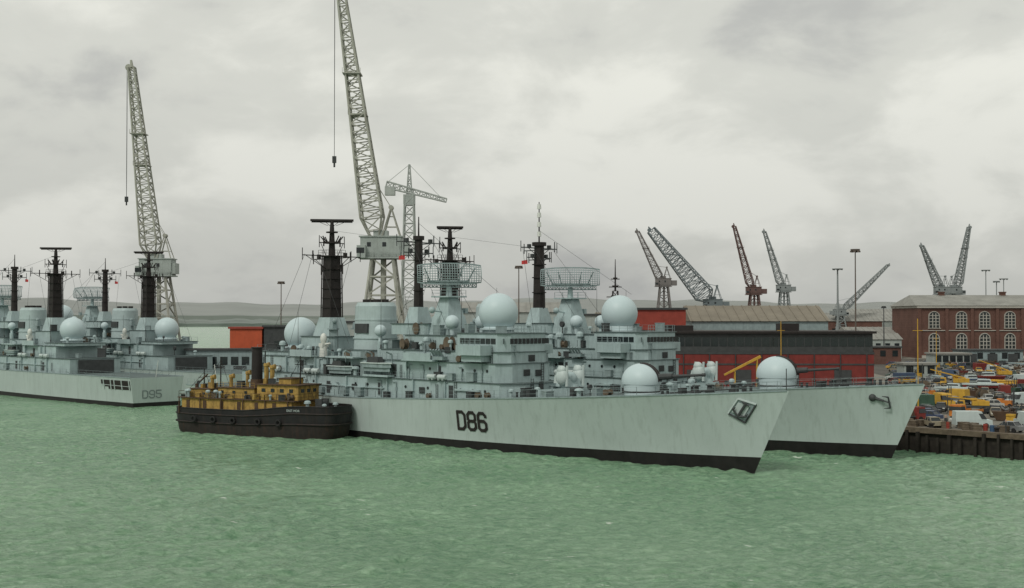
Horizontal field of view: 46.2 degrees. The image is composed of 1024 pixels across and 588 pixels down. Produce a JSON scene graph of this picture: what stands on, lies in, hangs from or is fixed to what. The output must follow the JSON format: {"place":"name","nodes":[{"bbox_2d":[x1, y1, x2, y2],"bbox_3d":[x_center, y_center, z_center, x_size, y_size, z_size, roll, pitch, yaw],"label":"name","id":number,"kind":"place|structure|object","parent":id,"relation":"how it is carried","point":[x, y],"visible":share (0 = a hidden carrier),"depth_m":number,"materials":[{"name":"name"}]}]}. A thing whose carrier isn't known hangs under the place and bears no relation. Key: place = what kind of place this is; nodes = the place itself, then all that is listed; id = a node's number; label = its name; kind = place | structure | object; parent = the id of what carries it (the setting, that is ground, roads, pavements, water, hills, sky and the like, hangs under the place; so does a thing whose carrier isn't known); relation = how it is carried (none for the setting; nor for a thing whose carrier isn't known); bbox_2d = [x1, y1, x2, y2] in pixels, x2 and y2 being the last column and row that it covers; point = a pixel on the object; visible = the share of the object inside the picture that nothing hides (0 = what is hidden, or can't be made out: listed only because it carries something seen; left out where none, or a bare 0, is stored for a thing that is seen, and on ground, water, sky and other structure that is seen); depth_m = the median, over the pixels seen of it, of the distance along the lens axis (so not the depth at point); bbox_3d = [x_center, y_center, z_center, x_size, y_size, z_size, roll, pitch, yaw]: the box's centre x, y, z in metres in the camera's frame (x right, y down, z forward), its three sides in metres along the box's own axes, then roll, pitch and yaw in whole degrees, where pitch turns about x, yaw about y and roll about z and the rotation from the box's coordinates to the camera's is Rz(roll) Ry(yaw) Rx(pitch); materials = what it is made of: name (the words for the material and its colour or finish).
{"place":"outdoors","nodes":[
{"label":"outdoors","id":0,"kind":"place"},
{"bbox_2d":[80,318,397,326],"bbox_3d":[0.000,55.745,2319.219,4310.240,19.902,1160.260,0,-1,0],"label":"shore","id":1,"kind":"structure","parent":0,"point":[237,322],"depth_m":2574.04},
{"bbox_2d":[346,321,399,339],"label":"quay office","id":2,"kind":"structure","parent":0,"point":[350,325],"depth_m":329.86,"materials":[{"name":"grey"}]},
{"bbox_2d":[4,298,895,320],"bbox_3d":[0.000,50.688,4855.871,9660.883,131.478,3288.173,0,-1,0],"label":"hills","id":3,"kind":"structure","parent":0,"point":[221,311],"depth_m":5232.13,"materials":[{"name":"grey"}]},
{"bbox_2d":[0,327,1023,587],"bbox_3d":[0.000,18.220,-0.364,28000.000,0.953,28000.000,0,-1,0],"label":"water","id":4,"kind":"structure","parent":0,"point":[116,497],"depth_m":111.49,"materials":[{"name":"liquid"}]},
{"bbox_2d":[0,247,183,407],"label":"destroyer","id":5,"kind":"object","parent":4,"relation":"on","point":[51,354],"visible":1,"depth_m":273.12,"materials":[{"name":"grey metal"}]},
{"bbox_2d":[78,359,113,372],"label":"hangar door","id":6,"kind":"structure","parent":5,"relation":"in","point":[96,366],"depth_m":267.49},
{"bbox_2d":[62,251,250,395],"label":"destroyer","id":7,"kind":"object","parent":4,"relation":"on","point":[148,341],"visible":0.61,"depth_m":296.02,"materials":[{"name":"grey metal"}]},
{"bbox_2d":[175,357,206,369],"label":"hangar door","id":8,"kind":"structure","parent":7,"relation":"in","point":[182,363],"depth_m":284.60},
{"bbox_2d":[176,347,352,439],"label":"harbour tug","id":9,"kind":"object","parent":4,"relation":"on","point":[258,405],"visible":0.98,"depth_m":186.22,"materials":[{"name":"brown paint"}]},
{"bbox_2d":[186,217,788,473],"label":"destroyer","id":10,"kind":"object","parent":4,"relation":"on","point":[446,375],"visible":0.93,"depth_m":168.84,"materials":[{"name":"grey metal"}]},
{"bbox_2d":[397,202,924,458],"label":"destroyer","id":11,"kind":"object","parent":4,"relation":"on","point":[870,418],"visible":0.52,"depth_m":177.89,"materials":[{"name":"grey metal"}]},
{"bbox_2d":[607,259,619,296],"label":"signal mast","id":12,"kind":"object","parent":11,"relation":"attached to","point":[614,285],"visible":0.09,"depth_m":301.88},
{"bbox_2d":[905,430,908,450],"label":"timber pile","id":13,"kind":"object","parent":4,"relation":"in","point":[906,440],"visible":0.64,"depth_m":165.00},
{"bbox_2d":[915,432,919,452],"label":"timber pile","id":14,"kind":"object","parent":4,"relation":"in","point":[917,436],"visible":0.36,"depth_m":163.88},
{"bbox_2d":[947,435,950,453],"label":"timber pile","id":15,"kind":"object","parent":4,"relation":"in","point":[948,444],"visible":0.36,"depth_m":160.72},
{"bbox_2d":[973,438,976,456],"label":"timber pile","id":16,"kind":"object","parent":4,"relation":"in","point":[974,447],"visible":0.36,"depth_m":158.23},
{"bbox_2d":[982,434,985,456],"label":"timber pile","id":17,"kind":"object","parent":4,"relation":"in","point":[983,445],"visible":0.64,"depth_m":157.44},
{"bbox_2d":[997,434,999,458],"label":"timber pile","id":18,"kind":"object","parent":4,"relation":"in","point":[998,446],"visible":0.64,"depth_m":156.12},
{"bbox_2d":[1010,439,1013,459],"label":"timber pile","id":19,"kind":"object","parent":4,"relation":"in","point":[1011,451],"visible":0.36,"depth_m":154.87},
{"bbox_2d":[1019,443,1023,459],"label":"timber pile","id":20,"kind":"object","parent":4,"relation":"in","point":[1021,451],"visible":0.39,"depth_m":154.02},
{"bbox_2d":[0,0,1023,304],"label":"sky","id":21,"kind":"structure","parent":0,"point":[883,129],"materials":[{"name":"grey"}]},
{"bbox_2d":[584,314,600,332],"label":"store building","id":22,"kind":"structure","parent":0,"point":[590,319],"depth_m":329.91,"materials":[{"name":"grey metal"}]},
{"bbox_2d":[634,308,687,329],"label":"red block","id":23,"kind":"structure","parent":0,"point":[650,317],"depth_m":289.94,"materials":[{"name":"paint"}]},
{"bbox_2d":[683,305,829,329],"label":"warehouse","id":24,"kind":"structure","parent":0,"point":[750,317],"depth_m":302.11,"materials":[{"name":"beige metal"}]},
{"bbox_2d":[839,327,895,332],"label":"dockyard building","id":25,"kind":"structure","parent":0,"point":[886,329],"depth_m":485.98,"materials":[{"name":"brick"}]},
{"bbox_2d":[846,309,891,312],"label":"dockyard building","id":26,"kind":"structure","parent":0,"point":[869,310],"depth_m":771.45,"materials":[{"name":"stone"}]},
{"bbox_2d":[878,313,891,326],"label":"dockyard building","id":27,"kind":"structure","parent":0,"point":[887,319],"depth_m":622.37,"materials":[{"name":"stone"}]},
{"bbox_2d":[873,333,902,358],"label":"dockyard building","id":28,"kind":"structure","parent":0,"point":[893,339],"depth_m":449.75,"materials":[{"name":"stone"}]},
{"bbox_2d":[936,402,946,411],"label":"parked car","id":29,"kind":"object","parent":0,"point":[941,405],"visible":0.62,"depth_m":195.00,"materials":[{"name":"grey metal"}]},
{"bbox_2d":[874,357,1023,459],"bbox_3d":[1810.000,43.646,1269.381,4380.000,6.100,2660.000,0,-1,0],"label":"dock","id":30,"kind":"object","parent":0,"point":[967,446],"depth_m":161.32,"materials":[{"name":"concrete"}]},
{"bbox_2d":[125,60,180,340],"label":"dockside crane","id":31,"kind":"object","parent":30,"relation":"on","point":[166,266],"visible":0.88,"depth_m":315.55,"materials":[{"name":"grey metal"}]},
{"bbox_2d":[184,348,278,369],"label":"quay shed","id":32,"kind":"structure","parent":30,"relation":"on","point":[240,357],"depth_m":290.72,"materials":[{"name":"grey metal"}]},
{"bbox_2d":[228,327,263,347],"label":"red hut","id":33,"kind":"object","parent":30,"relation":"on","point":[245,337],"visible":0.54,"depth_m":299.84,"materials":[{"name":"orange paint"}]},
{"bbox_2d":[262,325,287,349],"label":"dark hut","id":34,"kind":"object","parent":30,"relation":"on","point":[277,336],"visible":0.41,"depth_m":299.84,"materials":[{"name":"black metal"}]},
{"bbox_2d":[277,281,284,324],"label":"floodlight mast","id":35,"kind":"object","parent":30,"relation":"on","point":[281,282],"visible":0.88,"depth_m":329.92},
{"bbox_2d":[332,0,409,338],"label":"dockside crane","id":36,"kind":"object","parent":30,"relation":"on","point":[373,249],"visible":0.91,"depth_m":251.05,"materials":[{"name":"grey metal"}]},
{"bbox_2d":[385,164,446,318],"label":"hammerhead crane","id":37,"kind":"object","parent":30,"relation":"on","point":[408,197],"visible":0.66,"depth_m":419.60,"materials":[{"name":"metal"}]},
{"bbox_2d":[460,302,560,323],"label":"building","id":38,"kind":"structure","parent":30,"relation":"on","point":[524,309],"depth_m":352.27,"materials":[{"name":"stone"}]},
{"bbox_2d":[515,266,522,322],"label":"floodlight mast","id":39,"kind":"object","parent":30,"relation":"on","point":[518,267],"visible":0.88,"depth_m":299.93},
{"bbox_2d":[635,228,676,307],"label":"dockside crane","id":40,"kind":"object","parent":30,"relation":"on","point":[661,281],"visible":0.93,"depth_m":598.83,"materials":[{"name":"grey metal"}]},
{"bbox_2d":[647,227,729,305],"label":"dockside crane","id":41,"kind":"object","parent":30,"relation":"on","point":[711,300],"visible":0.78,"depth_m":498.20,"materials":[{"name":"metal"}]},
{"bbox_2d":[724,355,760,382],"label":"loading boom","id":42,"kind":"object","parent":30,"relation":"on","point":[745,364],"visible":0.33,"depth_m":202.50,"materials":[{"name":"yellow paint"}]},
{"bbox_2d":[731,223,766,305],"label":"dockside crane","id":43,"kind":"object","parent":30,"relation":"on","point":[753,290],"visible":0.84,"depth_m":519.13,"materials":[{"name":"brown metal"}]},
{"bbox_2d":[643,323,876,386],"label":"transit shed","id":44,"kind":"structure","parent":30,"relation":"on","point":[850,353],"depth_m":254.70,"materials":[{"name":"red paint"}]},
{"bbox_2d":[685,337,692,345],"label":"window","id":45,"kind":"structure","parent":44,"relation":"in","point":[688,340],"depth_m":255.74,"materials":[{"name":"black glass"}]},
{"bbox_2d":[702,337,709,345],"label":"window","id":46,"kind":"structure","parent":44,"relation":"in","point":[705,340],"depth_m":255.55,"materials":[{"name":"black glass"}]},
{"bbox_2d":[719,337,726,345],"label":"window","id":47,"kind":"structure","parent":44,"relation":"in","point":[722,340],"depth_m":255.36,"materials":[{"name":"black glass"}]},
{"bbox_2d":[736,337,743,345],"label":"window","id":48,"kind":"structure","parent":44,"relation":"in","point":[739,340],"depth_m":255.18,"materials":[{"name":"black glass"}]},
{"bbox_2d":[736,370,750,386],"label":"door","id":49,"kind":"structure","parent":44,"relation":"in","point":[741,375],"depth_m":254.80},
{"bbox_2d":[779,337,786,345],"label":"window","id":50,"kind":"structure","parent":44,"relation":"in","point":[782,340],"depth_m":254.68,"materials":[{"name":"black glass"}]},
{"bbox_2d":[796,337,803,345],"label":"window","id":51,"kind":"structure","parent":44,"relation":"in","point":[799,340],"depth_m":254.49,"materials":[{"name":"black glass"}]},
{"bbox_2d":[813,337,820,345],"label":"window","id":52,"kind":"structure","parent":44,"relation":"in","point":[816,340],"depth_m":254.30,"materials":[{"name":"black glass"}]},
{"bbox_2d":[822,337,829,345],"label":"window","id":53,"kind":"structure","parent":44,"relation":"in","point":[825,340],"depth_m":254.24,"materials":[{"name":"black glass"}]},
{"bbox_2d":[839,337,846,345],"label":"window","id":54,"kind":"structure","parent":44,"relation":"in","point":[842,340],"depth_m":254.06,"materials":[{"name":"black glass"}]},
{"bbox_2d":[834,370,851,383],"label":"door","id":55,"kind":"structure","parent":44,"relation":"in","point":[847,374],"depth_m":253.68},
{"bbox_2d":[865,337,872,345],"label":"window","id":56,"kind":"structure","parent":44,"relation":"in","point":[868,340],"depth_m":253.75,"materials":[{"name":"black glass"}]},
{"bbox_2d":[762,229,795,305],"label":"dockside crane","id":57,"kind":"object","parent":30,"relation":"on","point":[783,288],"visible":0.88,"depth_m":559.18,"materials":[{"name":"grey metal"}]},
{"bbox_2d":[832,268,842,329],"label":"floodlight mast","id":58,"kind":"object","parent":30,"relation":"on","point":[837,269],"visible":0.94,"depth_m":559.62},
{"bbox_2d":[825,312,882,329],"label":"dockyard building","id":59,"kind":"structure","parent":30,"relation":"on","point":[873,319],"depth_m":600.23,"materials":[{"name":"brick"}]},
{"bbox_2d":[850,249,860,330],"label":"floodlight mast","id":60,"kind":"object","parent":30,"relation":"on","point":[854,250],"visible":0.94,"depth_m":261.90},
{"bbox_2d":[830,263,889,329],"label":"dockside crane","id":61,"kind":"object","parent":30,"relation":"on","point":[843,313],"visible":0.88,"depth_m":598.95,"materials":[{"name":"grey metal"}]},
{"bbox_2d":[910,406,925,419],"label":"parked truck","id":62,"kind":"object","parent":30,"relation":"on","point":[918,412],"visible":0.2,"depth_m":174.74,"materials":[{"name":"red paint"}]},
{"bbox_2d":[913,319,922,405],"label":"flag pole","id":63,"kind":"object","parent":30,"relation":"on","point":[917,330],"visible":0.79,"depth_m":189.78,"materials":[{"name":"metal"}]},
{"bbox_2d":[916,394,934,405],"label":"storage container","id":64,"kind":"object","parent":30,"relation":"on","point":[926,398],"visible":0.27,"depth_m":202.82,"materials":[{"name":"metal"}]},
{"bbox_2d":[924,416,941,427],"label":"parked car","id":65,"kind":"object","parent":30,"relation":"on","point":[937,421],"visible":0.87,"depth_m":166.39,"materials":[{"name":"beige metal"}]},
{"bbox_2d":[926,410,943,418],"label":"parked car","id":66,"kind":"object","parent":30,"relation":"on","point":[933,413],"visible":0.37,"depth_m":177.71,"materials":[{"name":"blue metal"}]},
{"bbox_2d":[919,243,955,294],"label":"dockside crane","id":67,"kind":"object","parent":30,"relation":"on","point":[947,290],"visible":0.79,"depth_m":559.07,"materials":[{"name":"grey metal"}]},
{"bbox_2d":[933,392,955,405],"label":"parked van","id":68,"kind":"object","parent":30,"relation":"on","point":[940,397],"visible":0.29,"depth_m":204.61,"materials":[{"name":"yellow paint"}]},
{"bbox_2d":[948,224,971,294],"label":"dockside crane","id":69,"kind":"object","parent":30,"relation":"on","point":[959,291],"visible":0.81,"depth_m":563.31,"materials":[{"name":"grey metal"}]},
{"bbox_2d":[904,426,1023,439],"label":"quay coping","id":70,"kind":"object","parent":30,"relation":"on","point":[1014,436],"depth_m":159.87,"materials":[{"name":"concrete"}]},
{"bbox_2d":[949,404,983,417],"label":"parked truck","id":71,"kind":"object","parent":30,"relation":"on","point":[956,407],"visible":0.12,"depth_m":179.80,"materials":[{"name":"orange paint"}]},
{"bbox_2d":[946,396,989,408],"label":"mobile crane","id":72,"kind":"object","parent":30,"relation":"on","point":[979,403],"visible":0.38,"depth_m":196.09,"materials":[{"name":"yellow paint"}]},
{"bbox_2d":[952,410,992,426],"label":"parked van","id":73,"kind":"object","parent":30,"relation":"on","point":[976,416],"visible":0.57,"depth_m":165.60,"materials":[{"name":"paint"}]},
{"bbox_2d":[972,424,982,430],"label":"crate","id":74,"kind":"object","parent":30,"relation":"on","point":[976,427],"visible":0.91,"depth_m":160.47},
{"bbox_2d":[983,405,1007,413],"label":"parked car","id":75,"kind":"object","parent":30,"relation":"on","point":[986,410],"visible":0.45,"depth_m":189.13,"materials":[{"name":"grey metal"}]},
{"bbox_2d":[991,406,1015,420],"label":"skip bin","id":76,"kind":"object","parent":30,"relation":"on","point":[999,415],"visible":0.69,"depth_m":177.10,"materials":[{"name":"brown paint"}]},
{"bbox_2d":[994,421,1023,432],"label":"parked car","id":77,"kind":"object","parent":30,"relation":"on","point":[1015,426],"visible":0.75,"depth_m":159.14,"materials":[{"name":"silver metal"}]},
{"bbox_2d":[1006,403,1021,420],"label":"forklift","id":78,"kind":"object","parent":30,"relation":"on","point":[1010,417],"visible":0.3,"depth_m":170.98,"materials":[{"name":"yellow paint"}]},
{"bbox_2d":[1013,411,1023,425],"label":"parked van","id":79,"kind":"object","parent":30,"relation":"on","point":[1019,416],"visible":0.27,"depth_m":165.49,"materials":[{"name":"paint"}]},
{"bbox_2d":[874,359,1023,408],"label":"road","id":80,"kind":"structure","parent":0,"point":[881,369],"depth_m":347.47,"materials":[{"name":"asphalt"}]},
{"bbox_2d":[873,346,902,363],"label":"yard store","id":81,"kind":"structure","parent":80,"relation":"on","point":[884,354],"depth_m":394.65,"materials":[{"name":"brick"}]},
{"bbox_2d":[893,373,915,381],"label":"storage container","id":82,"kind":"object","parent":80,"relation":"on","point":[912,375],"visible":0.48,"depth_m":283.76,"materials":[{"name":"metal"}]},
{"bbox_2d":[895,362,938,376],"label":"site office","id":83,"kind":"structure","parent":80,"relation":"on","point":[903,367],"depth_m":299.67,"materials":[{"name":"stone"}]},
{"bbox_2d":[924,352,971,364],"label":"site office","id":84,"kind":"structure","parent":80,"relation":"on","point":[952,357],"depth_m":371.63,"materials":[{"name":"stone"}]},
{"bbox_2d":[941,369,958,376],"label":"parked van","id":85,"kind":"object","parent":80,"relation":"on","point":[951,371],"visible":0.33,"depth_m":299.59,"materials":[{"name":"blue paint"}]},
{"bbox_2d":[930,369,973,383],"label":"mobile crane","id":86,"kind":"object","parent":80,"relation":"on","point":[956,379],"visible":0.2,"depth_m":261.22,"materials":[{"name":"yellow paint"}]},
{"bbox_2d":[934,383,971,390],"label":"work boat","id":87,"kind":"object","parent":80,"relation":"on","point":[955,385],"visible":0.48,"depth_m":239.12,"materials":[{"name":"paint"}]},
{"bbox_2d":[944,388,969,396],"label":"parked van","id":88,"kind":"object","parent":80,"relation":"on","point":[960,392],"visible":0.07,"depth_m":217.30,"materials":[{"name":"yellow paint"}]},
{"bbox_2d":[964,375,986,382],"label":"work boat","id":89,"kind":"object","parent":80,"relation":"on","point":[973,378],"visible":0.32,"depth_m":271.01,"materials":[{"name":"paint"}]},
{"bbox_2d":[973,363,990,370],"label":"storage container","id":90,"kind":"object","parent":80,"relation":"on","point":[981,365],"visible":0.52,"depth_m":343.68,"materials":[{"name":"metal"}]},
{"bbox_2d":[976,389,988,397],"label":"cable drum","id":91,"kind":"object","parent":80,"relation":"on","point":[980,393],"visible":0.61,"depth_m":222.47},
{"bbox_2d":[962,379,1003,390],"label":"work boat","id":92,"kind":"object","parent":80,"relation":"on","point":[980,383],"visible":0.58,"depth_m":248.90,"materials":[{"name":"white paint"}]},
{"bbox_2d":[951,349,1023,362],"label":"yard store","id":93,"kind":"structure","parent":80,"relation":"on","point":[1011,355],"depth_m":389.61,"materials":[{"name":"grey glass"}]},
{"bbox_2d":[1008,354,1017,362],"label":"door","id":94,"kind":"structure","parent":93,"relation":"in","point":[1012,358],"depth_m":389.57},
{"bbox_2d":[977,372,1005,379],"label":"work boat","id":95,"kind":"object","parent":80,"relation":"on","point":[989,375],"visible":0.51,"depth_m":281.93,"materials":[{"name":"red paint"}]},
{"bbox_2d":[979,360,1011,375],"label":"mobile crane","id":96,"kind":"object","parent":80,"relation":"on","point":[999,371],"visible":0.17,"depth_m":299.21,"materials":[{"name":"yellow paint"}]},
{"bbox_2d":[986,399,1004,406],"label":"parked car","id":97,"kind":"object","parent":80,"relation":"on","point":[994,402],"visible":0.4,"depth_m":201.62,"materials":[{"name":"white metal"}]},
{"bbox_2d":[997,384,1010,394],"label":"parked van","id":98,"kind":"object","parent":80,"relation":"on","point":[1004,388],"visible":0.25,"depth_m":229.34,"materials":[{"name":"red paint"}]},
{"bbox_2d":[997,390,1014,406],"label":"forklift","id":99,"kind":"object","parent":80,"relation":"on","point":[1010,403],"visible":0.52,"depth_m":203.28,"materials":[{"name":"orange paint"}]},
{"bbox_2d":[1005,392,1023,404],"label":"parked van","id":100,"kind":"object","parent":80,"relation":"on","point":[1019,397],"visible":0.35,"depth_m":206.64,"materials":[{"name":"paint"}]},
{"bbox_2d":[891,292,1023,357],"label":"brick building","id":101,"kind":"structure","parent":0,"point":[974,321],"depth_m":455.81,"materials":[{"name":"brick"}]},
{"bbox_2d":[928,333,939,351],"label":"window","id":102,"kind":"structure","parent":101,"relation":"in","point":[932,337],"depth_m":455.46,"materials":[{"name":"white glass"}]},
{"bbox_2d":[928,311,940,328],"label":"window","id":103,"kind":"structure","parent":101,"relation":"in","point":[933,317],"depth_m":455.57,"materials":[{"name":"white glass"}]},
{"bbox_2d":[956,333,966,348],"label":"window","id":104,"kind":"structure","parent":101,"relation":"in","point":[961,339],"depth_m":455.34,"materials":[{"name":"white glass"}]},
{"bbox_2d":[955,311,967,328],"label":"window","id":105,"kind":"structure","parent":101,"relation":"in","point":[961,317],"depth_m":455.57,"materials":[{"name":"white glass"}]},
{"bbox_2d":[978,311,990,328],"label":"window","id":106,"kind":"structure","parent":101,"relation":"in","point":[984,317],"depth_m":455.57,"materials":[{"name":"white glass"}]},
{"bbox_2d":[979,333,990,348],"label":"window","id":107,"kind":"structure","parent":101,"relation":"in","point":[984,339],"depth_m":455.46,"materials":[{"name":"white glass"}]},
{"bbox_2d":[1004,333,1015,348],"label":"window","id":108,"kind":"structure","parent":101,"relation":"in","point":[1009,339],"depth_m":455.46,"materials":[{"name":"white glass"}]},
{"bbox_2d":[1004,311,1016,328],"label":"window","id":109,"kind":"structure","parent":101,"relation":"in","point":[1009,317],"depth_m":455.57,"materials":[{"name":"white glass"}]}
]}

